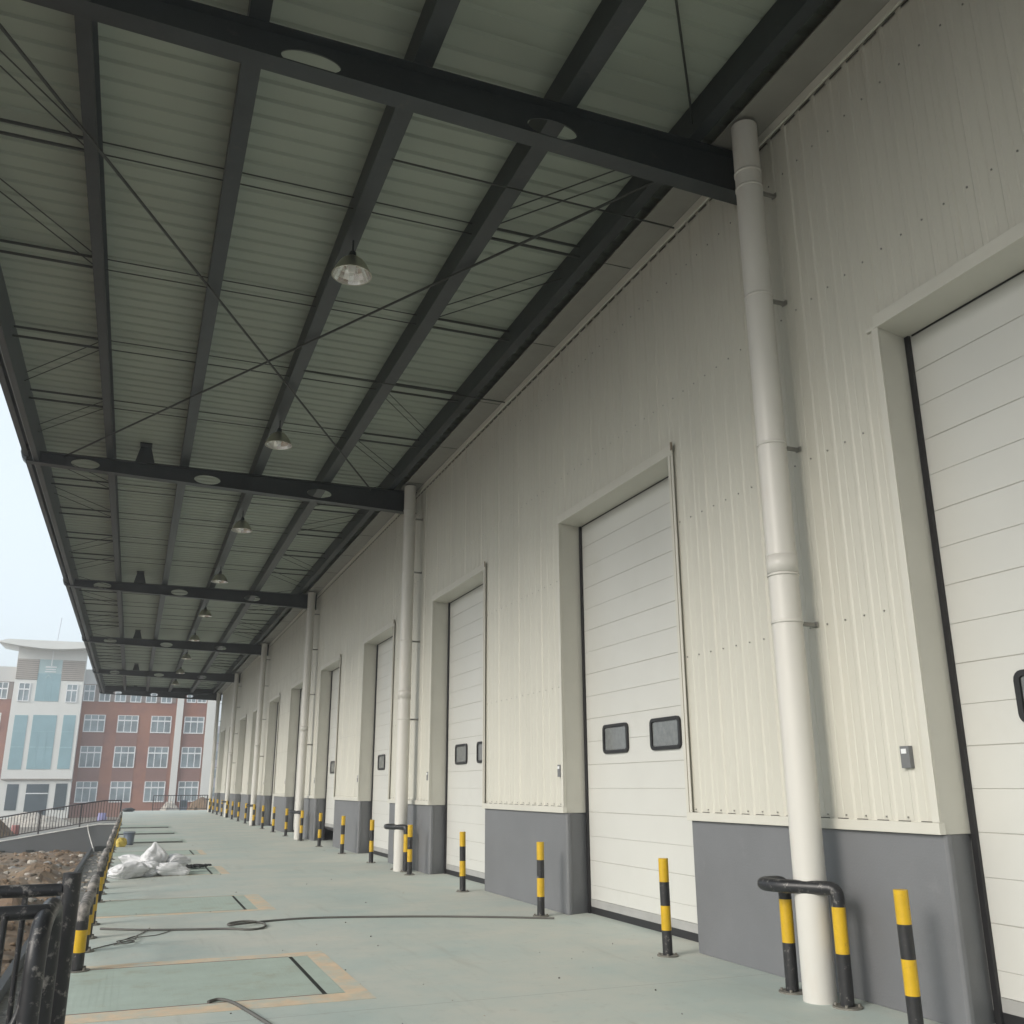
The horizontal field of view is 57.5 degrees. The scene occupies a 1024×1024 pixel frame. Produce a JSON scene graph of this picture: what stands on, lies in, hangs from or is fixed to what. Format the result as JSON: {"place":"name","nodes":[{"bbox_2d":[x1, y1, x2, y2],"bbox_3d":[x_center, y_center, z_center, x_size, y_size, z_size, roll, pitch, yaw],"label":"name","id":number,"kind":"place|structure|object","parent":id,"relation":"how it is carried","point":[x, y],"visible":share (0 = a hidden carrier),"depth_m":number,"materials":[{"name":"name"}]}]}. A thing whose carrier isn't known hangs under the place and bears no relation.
{"place":"outdoors","nodes":[
{"label":"outdoors","id":0,"kind":"place"},
{"bbox_2d":[0,817,117,834],"bbox_3d":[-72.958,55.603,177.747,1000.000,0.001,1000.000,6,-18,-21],"label":"ground","id":1,"kind":"structure","parent":0,"point":[68,819],"depth_m":81.75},
{"bbox_2d":[0,820,15,837],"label":"dirt heap","id":2,"kind":"object","parent":1,"relation":"on","point":[2,829],"visible":0.38,"depth_m":48.62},
{"bbox_2d":[11,825,19,835],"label":"barrel","id":3,"kind":"object","parent":1,"relation":"on","point":[14,830],"visible":0.56,"depth_m":59.30,"materials":[{"name":"red plastic"}]},
{"bbox_2d":[3,812,72,826],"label":"rubble heap","id":4,"kind":"object","parent":1,"relation":"on","point":[33,823],"visible":0.67,"depth_m":74.09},
{"bbox_2d":[0,851,86,969],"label":"excavated dirt","id":5,"kind":"structure","parent":1,"relation":"on","point":[45,877],"depth_m":29.68,"materials":[{"name":"soil"}]},
{"bbox_2d":[0,847,92,1002],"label":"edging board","id":6,"kind":"object","parent":1,"relation":"on","point":[5,980],"visible":0.44,"depth_m":14.68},
{"bbox_2d":[0,850,101,1015],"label":"loose rubble","id":7,"kind":"object","parent":1,"relation":"on","point":[7,959],"visible":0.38,"depth_m":32.49,"materials":[{"name":"concrete"}]},
{"bbox_2d":[0,851,102,1023],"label":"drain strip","id":8,"kind":"object","parent":1,"relation":"on","point":[3,1004],"visible":0.22,"depth_m":24.77,"materials":[{"name":"concrete"}]},
{"bbox_2d":[0,821,115,852],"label":"ramp","id":9,"kind":"structure","parent":1,"relation":"on","point":[75,838],"depth_m":43.58,"materials":[{"name":"grey paint"}]},
{"bbox_2d":[0,800,121,837],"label":"ramp railing","id":10,"kind":"object","parent":9,"relation":"on","point":[40,818],"visible":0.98,"depth_m":43.74,"materials":[{"name":"metal"}]},
{"bbox_2d":[97,813,106,820],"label":"tub","id":11,"kind":"object","parent":1,"relation":"on","point":[101,815],"visible":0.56,"depth_m":73.49,"materials":[{"name":"plastic"}]},
{"bbox_2d":[160,801,178,809],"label":"rubble heap","id":12,"kind":"object","parent":1,"relation":"on","point":[168,804],"visible":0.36,"depth_m":82.77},
{"bbox_2d":[179,800,186,809],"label":"kiosk","id":13,"kind":"object","parent":1,"relation":"on","point":[184,803],"visible":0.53,"depth_m":91.46,"materials":[{"name":"grey plastic"}]},
{"bbox_2d":[187,797,212,809],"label":"dirt heap","id":14,"kind":"object","parent":1,"relation":"on","point":[202,803],"visible":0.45,"depth_m":88.88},
{"bbox_2d":[0,619,215,818],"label":"office building","id":15,"kind":"structure","parent":0,"point":[70,734],"depth_m":97.45,"materials":[{"name":"red brick"}]},
{"bbox_2d":[0,682,8,698],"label":"window frame","id":16,"kind":"structure","parent":15,"relation":"in","point":[4,686],"depth_m":96.26,"materials":[{"name":"white plastic"}]},
{"bbox_2d":[16,683,30,701],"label":"window frame","id":17,"kind":"structure","parent":15,"relation":"in","point":[23,693],"depth_m":95.54,"materials":[{"name":"white plastic"}]},
{"bbox_2d":[65,684,78,702],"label":"window frame","id":18,"kind":"structure","parent":15,"relation":"in","point":[72,689],"depth_m":97.11,"materials":[{"name":"white plastic"}]},
{"bbox_2d":[74,781,97,802],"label":"window frame","id":19,"kind":"structure","parent":15,"relation":"in","point":[85,792],"depth_m":96.55,"materials":[{"name":"white plastic"}]},
{"bbox_2d":[83,685,95,700],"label":"window frame","id":20,"kind":"structure","parent":15,"relation":"in","point":[89,690],"depth_m":99.08,"materials":[{"name":"white plastic"}]},
{"bbox_2d":[78,746,101,767],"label":"window frame","id":21,"kind":"structure","parent":15,"relation":"in","point":[90,756],"depth_m":97.54,"materials":[{"name":"white plastic"}]},
{"bbox_2d":[82,714,105,731],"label":"window frame","id":22,"kind":"structure","parent":15,"relation":"in","point":[92,723],"depth_m":98.50,"materials":[{"name":"grey glass"}]},
{"bbox_2d":[98,693,110,701],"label":"window frame","id":23,"kind":"structure","parent":15,"relation":"in","point":[102,697],"depth_m":99.51,"materials":[{"name":"grey glass"}]},
{"bbox_2d":[108,781,131,801],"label":"window frame","id":24,"kind":"structure","parent":15,"relation":"in","point":[119,790],"depth_m":97.71,"materials":[{"name":"grey glass"}]},
{"bbox_2d":[114,692,125,701],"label":"window frame","id":25,"kind":"structure","parent":15,"relation":"in","point":[118,698],"depth_m":100.06,"materials":[{"name":"grey glass"}]},
{"bbox_2d":[112,746,135,767],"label":"window frame","id":26,"kind":"structure","parent":15,"relation":"in","point":[124,756],"depth_m":98.69,"materials":[{"name":"grey glass"}]},
{"bbox_2d":[116,715,138,732],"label":"window frame","id":27,"kind":"structure","parent":15,"relation":"in","point":[126,723],"depth_m":99.66,"materials":[{"name":"grey glass"}]},
{"bbox_2d":[130,696,141,702],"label":"window frame","id":28,"kind":"structure","parent":15,"relation":"in","point":[135,699],"depth_m":100.59,"materials":[{"name":"white plastic"}]},
{"bbox_2d":[145,693,156,702],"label":"window frame","id":29,"kind":"structure","parent":15,"relation":"in","point":[148,699],"depth_m":101.18,"materials":[{"name":"white plastic"}]},
{"bbox_2d":[143,781,165,801],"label":"window frame","id":30,"kind":"structure","parent":15,"relation":"in","point":[151,788],"depth_m":98.88,"materials":[{"name":"white plastic"}]},
{"bbox_2d":[146,747,168,767],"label":"window frame","id":31,"kind":"structure","parent":15,"relation":"in","point":[157,757],"depth_m":99.86,"materials":[{"name":"white plastic"}]},
{"bbox_2d":[150,716,171,732],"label":"window frame","id":32,"kind":"structure","parent":15,"relation":"in","point":[159,724],"depth_m":100.83,"materials":[{"name":"white plastic"}]},
{"bbox_2d":[161,697,171,702],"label":"window frame","id":33,"kind":"structure","parent":15,"relation":"in","point":[163,700],"depth_m":101.65,"materials":[{"name":"white plastic"}]},
{"bbox_2d":[177,781,198,801],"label":"window frame","id":34,"kind":"structure","parent":15,"relation":"in","point":[184,787],"depth_m":100.10,"materials":[{"name":"glass"}]},
{"bbox_2d":[180,747,201,767],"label":"window frame","id":35,"kind":"structure","parent":15,"relation":"in","point":[190,756],"depth_m":101.06,"materials":[{"name":"white plastic"}]},
{"bbox_2d":[186,695,195,702],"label":"window frame","id":36,"kind":"structure","parent":15,"relation":"in","point":[189,696],"depth_m":102.60,"materials":[{"name":"white plastic"}]},
{"bbox_2d":[183,717,204,733],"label":"window frame","id":37,"kind":"structure","parent":15,"relation":"in","point":[192,725],"depth_m":102.02,"materials":[{"name":"white plastic"}]},
{"bbox_2d":[0,384,221,725],"label":"sky","id":38,"kind":"structure","parent":0,"point":[34,597],"materials":[{"name":"white"}]},
{"bbox_2d":[122,808,134,811],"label":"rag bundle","id":39,"kind":"object","parent":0,"point":[128,810],"visible":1,"depth_m":64.97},
{"bbox_2d":[186,864,211,867],"bbox_3d":[-6.521,7.283,19.195,0.648,0.081,0.510,6,-18,-21],"label":"rope heap","id":40,"kind":"object","parent":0,"point":[195,865],"visible":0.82,"depth_m":19.11,"materials":[{"name":"black fabric"}]},
{"bbox_2d":[212,726,219,801],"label":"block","id":41,"kind":"structure","parent":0,"point":[215,763],"depth_m":138.92,"materials":[{"name":"concrete"}]},
{"bbox_2d":[80,810,995,1023],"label":"dock floor","id":42,"kind":"structure","parent":0,"point":[498,970],"depth_m":9.68,"materials":[{"name":"green paint"}]},
{"bbox_2d":[0,897,62,1023],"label":"guard frame","id":43,"kind":"object","parent":42,"relation":"on","point":[34,1004],"visible":1,"depth_m":3.64,"materials":[{"name":"black paint"}]},
{"bbox_2d":[71,891,93,972],"bbox_3d":[-4.167,4.050,9.072,0.220,0.582,1.357,6,-18,-21],"label":"edge guard","id":44,"kind":"object","parent":42,"relation":"on","point":[81,948],"visible":0.88,"depth_m":8.55,"materials":[{"name":"yellow paint"}]},
{"bbox_2d":[87,874,99,939],"bbox_3d":[-4.926,4.599,10.929,0.220,0.582,1.357,6,-18,-21],"label":"edge guard","id":45,"kind":"object","parent":42,"relation":"on","point":[93,884],"visible":0.59,"depth_m":10.50,"materials":[{"name":"yellow paint"}]},
{"bbox_2d":[97,855,106,902],"bbox_3d":[-6.247,5.555,14.162,0.220,0.582,1.357,6,-18,-21],"label":"edge guard","id":46,"kind":"object","parent":42,"relation":"on","point":[101,868],"visible":0.71,"depth_m":13.67,"materials":[{"name":"yellow paint"}]},
{"bbox_2d":[102,848,109,888],"bbox_3d":[-7.006,6.105,16.018,0.220,0.582,1.357,6,-18,-21],"label":"edge guard","id":47,"kind":"object","parent":42,"relation":"on","point":[106,851],"visible":0.4,"depth_m":15.70,"materials":[{"name":"yellow paint"}]},
{"bbox_2d":[106,838,112,869],"bbox_3d":[-8.381,7.100,19.384,0.220,0.582,1.357,6,-18,-21],"label":"edge guard","id":48,"kind":"object","parent":42,"relation":"on","point":[110,843],"visible":0.64,"depth_m":18.90,"materials":[{"name":"yellow paint"}]},
{"bbox_2d":[109,833,114,862],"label":"edge guard","id":49,"kind":"object","parent":42,"relation":"on","point":[112,835],"visible":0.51,"depth_m":20.82,"materials":[{"name":"yellow paint"}]},
{"bbox_2d":[112,827,116,852],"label":"edge guard","id":50,"kind":"object","parent":42,"relation":"on","point":[114,830],"visible":0.6,"depth_m":24.13,"materials":[{"name":"yellow paint"}]},
{"bbox_2d":[116,837,126,846],"bbox_3d":[-11.067,9.347,26.420,0.306,0.263,0.242,14,-22,-41],"label":"plastic bag","id":51,"kind":"object","parent":42,"relation":"on","point":[121,842],"visible":0.95,"depth_m":26.34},
{"bbox_2d":[93,928,149,948],"bbox_3d":[-4.164,4.699,10.317,0.287,0.035,1.468,-1,-16,1],"label":"wire","id":52,"kind":"object","parent":42,"relation":"on","point":[122,941],"visible":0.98,"depth_m":9.93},
{"bbox_2d":[107,861,149,878],"bbox_3d":[-7.103,6.627,17.261,0.418,0.282,0.712,-12,-20,35],"label":"sack","id":53,"kind":"object","parent":42,"relation":"on","point":[132,869],"visible":1,"depth_m":17.11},
{"bbox_2d":[123,831,135,844],"bbox_3d":[-11.185,9.525,27.221,0.346,0.375,0.344,6,-18,-21],"label":"bucket","id":54,"kind":"object","parent":42,"relation":"on","point":[129,836],"visible":0.9,"depth_m":27.12,"materials":[{"name":"grey plastic"}]},
{"bbox_2d":[114,930,171,944],"bbox_3d":[-4.095,4.718,10.378,0.147,0.033,1.091,-3,-17,9],"label":"wire","id":55,"kind":"object","parent":42,"relation":"on","point":[136,937],"visible":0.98,"depth_m":10.27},
{"bbox_2d":[120,825,171,828],"bbox_3d":[-15.518,13.277,39.341,2.195,0.050,1.915,6,-18,-21],"label":"dock leveller","id":56,"kind":"object","parent":42,"relation":"on","point":[145,826],"visible":0.95,"depth_m":38.92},
{"bbox_2d":[118,830,178,834],"bbox_3d":[-13.384,11.732,34.118,2.195,0.050,1.915,6,-18,-21],"label":"dock leveller","id":57,"kind":"object","parent":42,"relation":"on","point":[150,832],"visible":0.79,"depth_m":33.68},
{"bbox_2d":[116,838,186,843],"bbox_3d":[-11.250,10.187,28.895,2.195,0.050,1.915,6,-18,-21],"label":"dock leveller","id":58,"kind":"object","parent":42,"relation":"on","point":[161,840],"visible":0.69,"depth_m":28.57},
{"bbox_2d":[112,850,206,856],"bbox_3d":[-9.046,8.671,23.694,2.345,0.004,1.970,6,-18,-21],"label":"dock leveller","id":59,"kind":"object","parent":42,"relation":"on","point":[183,852],"visible":0.6,"depth_m":23.91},
{"bbox_2d":[107,866,229,877],"bbox_3d":[-6.899,7.125,18.465,2.365,0.004,1.990,6,-18,-21],"label":"dock leveller","id":60,"kind":"object","parent":42,"relation":"on","point":[209,870],"visible":0.35,"depth_m":18.49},
{"bbox_2d":[118,854,140,862],"bbox_3d":[-7.273,6.768,18.097,0.656,0.245,0.376,0,-16,-1],"label":"sack","id":61,"kind":"object","parent":60,"relation":"on","point":[126,858],"visible":0.38,"depth_m":17.96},
{"bbox_2d":[141,861,158,876],"bbox_3d":[-6.910,6.742,17.637,0.541,0.273,0.449,-2,-17,7],"label":"sack","id":62,"kind":"object","parent":60,"relation":"on","point":[152,865],"visible":0.55,"depth_m":17.48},
{"bbox_2d":[140,842,167,862],"bbox_3d":[-6.914,6.636,18.066,0.508,0.477,0.383,13,-21,-38],"label":"sack","id":63,"kind":"object","parent":62,"relation":"on","point":[155,851],"visible":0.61,"depth_m":17.96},
{"bbox_2d":[155,862,190,875],"bbox_3d":[-6.503,6.794,17.753,0.707,0.236,0.402,9,-19,-28],"label":"sack","id":64,"kind":"object","parent":60,"relation":"on","point":[170,869],"visible":0.97,"depth_m":17.63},
{"bbox_2d":[166,853,190,865],"bbox_3d":[-6.568,6.810,18.264,0.508,0.232,0.383,14,-21,-39],"label":"sack","id":65,"kind":"object","parent":60,"relation":"on","point":[182,859],"visible":0.66,"depth_m":18.16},
{"bbox_2d":[152,795,207,810],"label":"end railing","id":66,"kind":"object","parent":42,"relation":"on","point":[180,802],"visible":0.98,"depth_m":68.70,"materials":[{"name":"metal"}]},
{"bbox_2d":[96,894,275,918],"bbox_3d":[-4.710,5.563,13.186,2.425,0.004,2.040,6,-18,-21],"label":"dock leveller","id":67,"kind":"object","parent":42,"relation":"on","point":[161,906],"visible":0.93,"depth_m":13.08,"materials":[{"name":"metal"}]},
{"bbox_2d":[65,951,375,1023],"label":"dock leveller","id":68,"kind":"object","parent":42,"relation":"on","point":[102,993],"visible":0.96,"depth_m":7.80,"materials":[{"name":"metal"}]},
{"bbox_2d":[207,998,271,1023],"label":"hose","id":69,"kind":"object","parent":42,"relation":"on","point":[252,1013],"visible":1,"depth_m":6.99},
{"bbox_2d":[243,803,247,823],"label":"bollard","id":70,"kind":"object","parent":42,"relation":"on","point":[245,815],"visible":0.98,"depth_m":43.13,"materials":[{"name":"metal"}]},
{"bbox_2d":[246,804,255,825],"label":"pipe guard","id":71,"kind":"object","parent":42,"relation":"on","point":[249,805],"visible":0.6,"depth_m":40.99,"materials":[{"name":"yellow paint"}]},
{"bbox_2d":[252,804,255,825],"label":"bollard","id":72,"kind":"object","parent":42,"relation":"on","point":[253,816],"visible":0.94,"depth_m":40.31,"materials":[{"name":"metal"}]},
{"bbox_2d":[261,805,264,828],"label":"bollard","id":73,"kind":"object","parent":42,"relation":"on","point":[262,818],"visible":0.98,"depth_m":37.48,"materials":[{"name":"metal"}]},
{"bbox_2d":[270,807,275,831],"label":"bollard","id":74,"kind":"object","parent":42,"relation":"on","point":[273,818],"visible":1,"depth_m":34.66,"materials":[{"name":"metal"}]},
{"bbox_2d":[283,808,288,835],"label":"bollard","id":75,"kind":"object","parent":42,"relation":"on","point":[286,822],"visible":1,"depth_m":31.83,"materials":[{"name":"metal"}]},
{"bbox_2d":[289,810,303,839],"bbox_3d":[-6.906,10.022,29.868,0.406,0.882,0.821,7,-18,-24],"label":"pipe guard","id":76,"kind":"object","parent":42,"relation":"on","point":[294,812],"visible":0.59,"depth_m":29.84,"materials":[{"name":"yellow paint"}]},
{"bbox_2d":[297,810,303,840],"bbox_3d":[-6.553,9.768,29.040,0.210,0.900,0.210,10,-19,-29],"label":"bollard","id":77,"kind":"object","parent":42,"relation":"on","point":[301,825],"visible":1,"depth_m":29.00,"materials":[{"name":"metal"}]},
{"bbox_2d":[315,813,322,846],"bbox_3d":[-5.400,8.933,26.217,0.210,0.900,0.210,-1,-17,3],"label":"bollard","id":78,"kind":"object","parent":42,"relation":"on","point":[319,830],"visible":1,"depth_m":26.18,"materials":[{"name":"metal"}]},
{"bbox_2d":[100,915,553,930],"bbox_3d":[-2.192,5.028,11.475,5.407,0.050,0.857,4,-17,-13],"label":"cable","id":79,"kind":"object","parent":42,"relation":"on","point":[235,923],"visible":1,"depth_m":11.69,"materials":[{"name":"rubber"}]},
{"bbox_2d":[337,816,345,853],"bbox_3d":[-4.246,8.095,23.386,0.210,0.900,0.210,-3,-16,10],"label":"bollard","id":80,"kind":"object","parent":42,"relation":"on","point":[342,835],"visible":1,"depth_m":23.34,"materials":[{"name":"metal"}]},
{"bbox_2d":[366,820,375,862],"bbox_3d":[-3.096,7.261,20.567,0.210,0.900,0.210,-14,-22,37],"label":"bollard","id":81,"kind":"object","parent":42,"relation":"on","point":[371,843],"visible":1,"depth_m":20.53,"materials":[{"name":"metal"}]},
{"bbox_2d":[384,824,407,871],"bbox_3d":[-2.302,6.689,18.601,0.406,0.882,0.821,7,-18,-24],"label":"pipe guard","id":82,"kind":"object","parent":42,"relation":"on","point":[404,827],"visible":0.61,"depth_m":18.41,"materials":[{"name":"yellow paint"}]},
{"bbox_2d":[404,825,414,875],"bbox_3d":[-1.943,6.425,17.741,0.210,0.900,0.210,-2,-17,3],"label":"bollard","id":83,"kind":"object","parent":42,"relation":"on","point":[409,850],"visible":1,"depth_m":17.70,"materials":[{"name":"metal"}]},
{"bbox_2d":[456,832,468,891],"bbox_3d":[-0.789,5.588,14.910,0.210,0.900,0.210,6,-18,-23],"label":"bollard","id":84,"kind":"object","parent":42,"relation":"on","point":[462,861],"visible":1,"depth_m":14.87,"materials":[{"name":"metal"}]},
{"bbox_2d":[533,842,548,916],"bbox_3d":[0.371,4.753,12.087,0.210,0.900,0.210,13,-21,-36],"label":"bollard","id":85,"kind":"object","parent":42,"relation":"on","point":[540,885],"visible":0.99,"depth_m":12.04,"materials":[{"name":"metal"}]},
{"bbox_2d":[657,858,678,957],"bbox_3d":[1.523,3.915,9.255,0.210,0.900,0.210,11,-20,-36],"label":"bollard","id":86,"kind":"object","parent":42,"relation":"on","point":[667,947],"visible":1,"depth_m":9.21,"materials":[{"name":"metal"}]},
{"bbox_2d":[757,876,862,1010],"bbox_3d":[2.302,3.357,7.333,0.406,0.882,0.821,7,-18,-24],"label":"pipe guard","id":87,"kind":"object","parent":42,"relation":"on","point":[784,888],"visible":0.97,"depth_m":7.29,"materials":[{"name":"yellow paint"}]},
{"bbox_2d":[893,889,923,1023],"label":"bollard","id":88,"kind":"object","parent":42,"relation":"on","point":[908,960],"visible":1,"depth_m":6.33,"materials":[{"name":"metal"}]},
{"bbox_2d":[207,0,1023,1023],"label":"warehouse","id":89,"kind":"structure","parent":0,"point":[695,552],"depth_m":9.00,"materials":[{"name":"grey paint"}]},
{"bbox_2d":[269,702,278,825],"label":"dock door","id":90,"kind":"structure","parent":89,"relation":"in","point":[272,797],"depth_m":40.94,"materials":[{"name":"white metal"}]},
{"bbox_2d":[292,688,302,831],"bbox_3d":[-7.606,8.931,34.151,0.080,5.398,3.230,6,-18,-21],"label":"dock door","id":91,"kind":"structure","parent":89,"relation":"in","point":[294,806],"depth_m":35.43,"materials":[{"name":"white metal"}]},
{"bbox_2d":[323,667,338,840],"bbox_3d":[-5.304,7.265,28.517,0.080,5.396,3.230,6,-18,-21],"label":"dock door","id":92,"kind":"structure","parent":89,"relation":"in","point":[329,802],"depth_m":29.44,"materials":[{"name":"white metal"}]},
{"bbox_2d":[370,636,392,857],"bbox_3d":[-3.002,5.598,22.884,0.080,5.398,3.230,6,-18,-21],"label":"dock door","id":93,"kind":"structure","parent":89,"relation":"in","point":[380,763],"depth_m":23.54,"materials":[{"name":"white metal"}]},
{"bbox_2d":[0,0,839,700],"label":"canopy","id":94,"kind":"object","parent":89,"relation":"attached to","point":[198,198],"visible":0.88,"depth_m":11.82,"materials":[{"name":"grey metal"}]},
{"bbox_2d":[176,667,184,673],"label":"bay lamp","id":95,"kind":"object","parent":94,"relation":"hanging from","point":[180,671],"visible":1,"depth_m":50.24,"materials":[{"name":"grey metal"}]},
{"bbox_2d":[181,652,190,659],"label":"bay lamp","id":96,"kind":"object","parent":94,"relation":"hanging from","point":[186,656],"visible":0.98,"depth_m":44.67,"materials":[{"name":"grey metal"}]},
{"bbox_2d":[188,629,199,640],"bbox_3d":[-13.337,5.170,39.222,0.484,0.479,0.484,6,-18,-21],"label":"bay lamp","id":97,"kind":"object","parent":94,"relation":"hanging from","point":[194,637],"visible":1,"depth_m":39.07,"materials":[{"name":"grey metal"}]},
{"bbox_2d":[198,606,211,616],"bbox_3d":[-11.057,3.519,33.642,0.484,0.479,0.484,6,-18,-21],"label":"bay lamp","id":98,"kind":"object","parent":94,"relation":"hanging from","point":[204,612],"visible":1,"depth_m":33.51,"materials":[{"name":"grey metal"}]},
{"bbox_2d":[211,568,227,583],"bbox_3d":[-8.777,1.869,28.062,0.484,0.479,0.484,6,-18,-21],"label":"bay lamp","id":99,"kind":"object","parent":94,"relation":"hanging from","point":[220,578],"visible":1,"depth_m":27.95,"materials":[{"name":"grey metal"}]},
{"bbox_2d":[231,511,251,532],"bbox_3d":[-6.496,0.218,22.482,0.484,0.479,0.484,6,-18,-21],"label":"bay lamp","id":100,"kind":"object","parent":94,"relation":"hanging from","point":[242,525],"visible":1,"depth_m":22.39,"materials":[{"name":"grey metal"}]},
{"bbox_2d":[265,420,291,449],"bbox_3d":[-4.216,-1.433,16.902,0.484,0.479,0.484,6,-18,-21],"label":"bay lamp","id":101,"kind":"object","parent":94,"relation":"hanging from","point":[279,439],"visible":1,"depth_m":16.86,"materials":[{"name":"grey metal"}]},
{"bbox_2d":[331,240,371,285],"bbox_3d":[-1.936,-3.083,11.322,0.484,0.479,0.484,6,-18,-21],"label":"bay lamp","id":102,"kind":"object","parent":94,"relation":"hanging from","point":[351,269],"visible":1,"depth_m":11.36,"materials":[{"name":"metal"}]},
{"bbox_2d":[444,584,484,883],"bbox_3d":[-0.700,3.932,17.250,0.080,5.398,3.230,6,-18,-21],"label":"dock door","id":103,"kind":"structure","parent":89,"relation":"in","point":[464,812],"depth_m":17.66,"materials":[{"name":"white metal"}]},
{"bbox_2d":[579,476,698,941],"bbox_3d":[1.602,2.265,11.616,0.080,5.398,3.230,6,-18,-21],"label":"dock door","id":104,"kind":"structure","parent":89,"relation":"in","point":[635,793],"depth_m":11.72,"materials":[{"name":"white metal"}]},
{"bbox_2d":[904,270,1023,1023],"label":"dock door","id":105,"kind":"structure","parent":89,"relation":"in","point":[966,367],"depth_m":6.96,"materials":[{"name":"white metal"}]},
{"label":"dock steps","id":106,"kind":"object","parent":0,"visible":0},
{"bbox_2d":[0,872,81,1023],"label":"stair railing","id":107,"kind":"object","parent":106,"relation":"on","point":[67,890],"visible":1,"depth_m":4.08,"materials":[{"name":"metal"}]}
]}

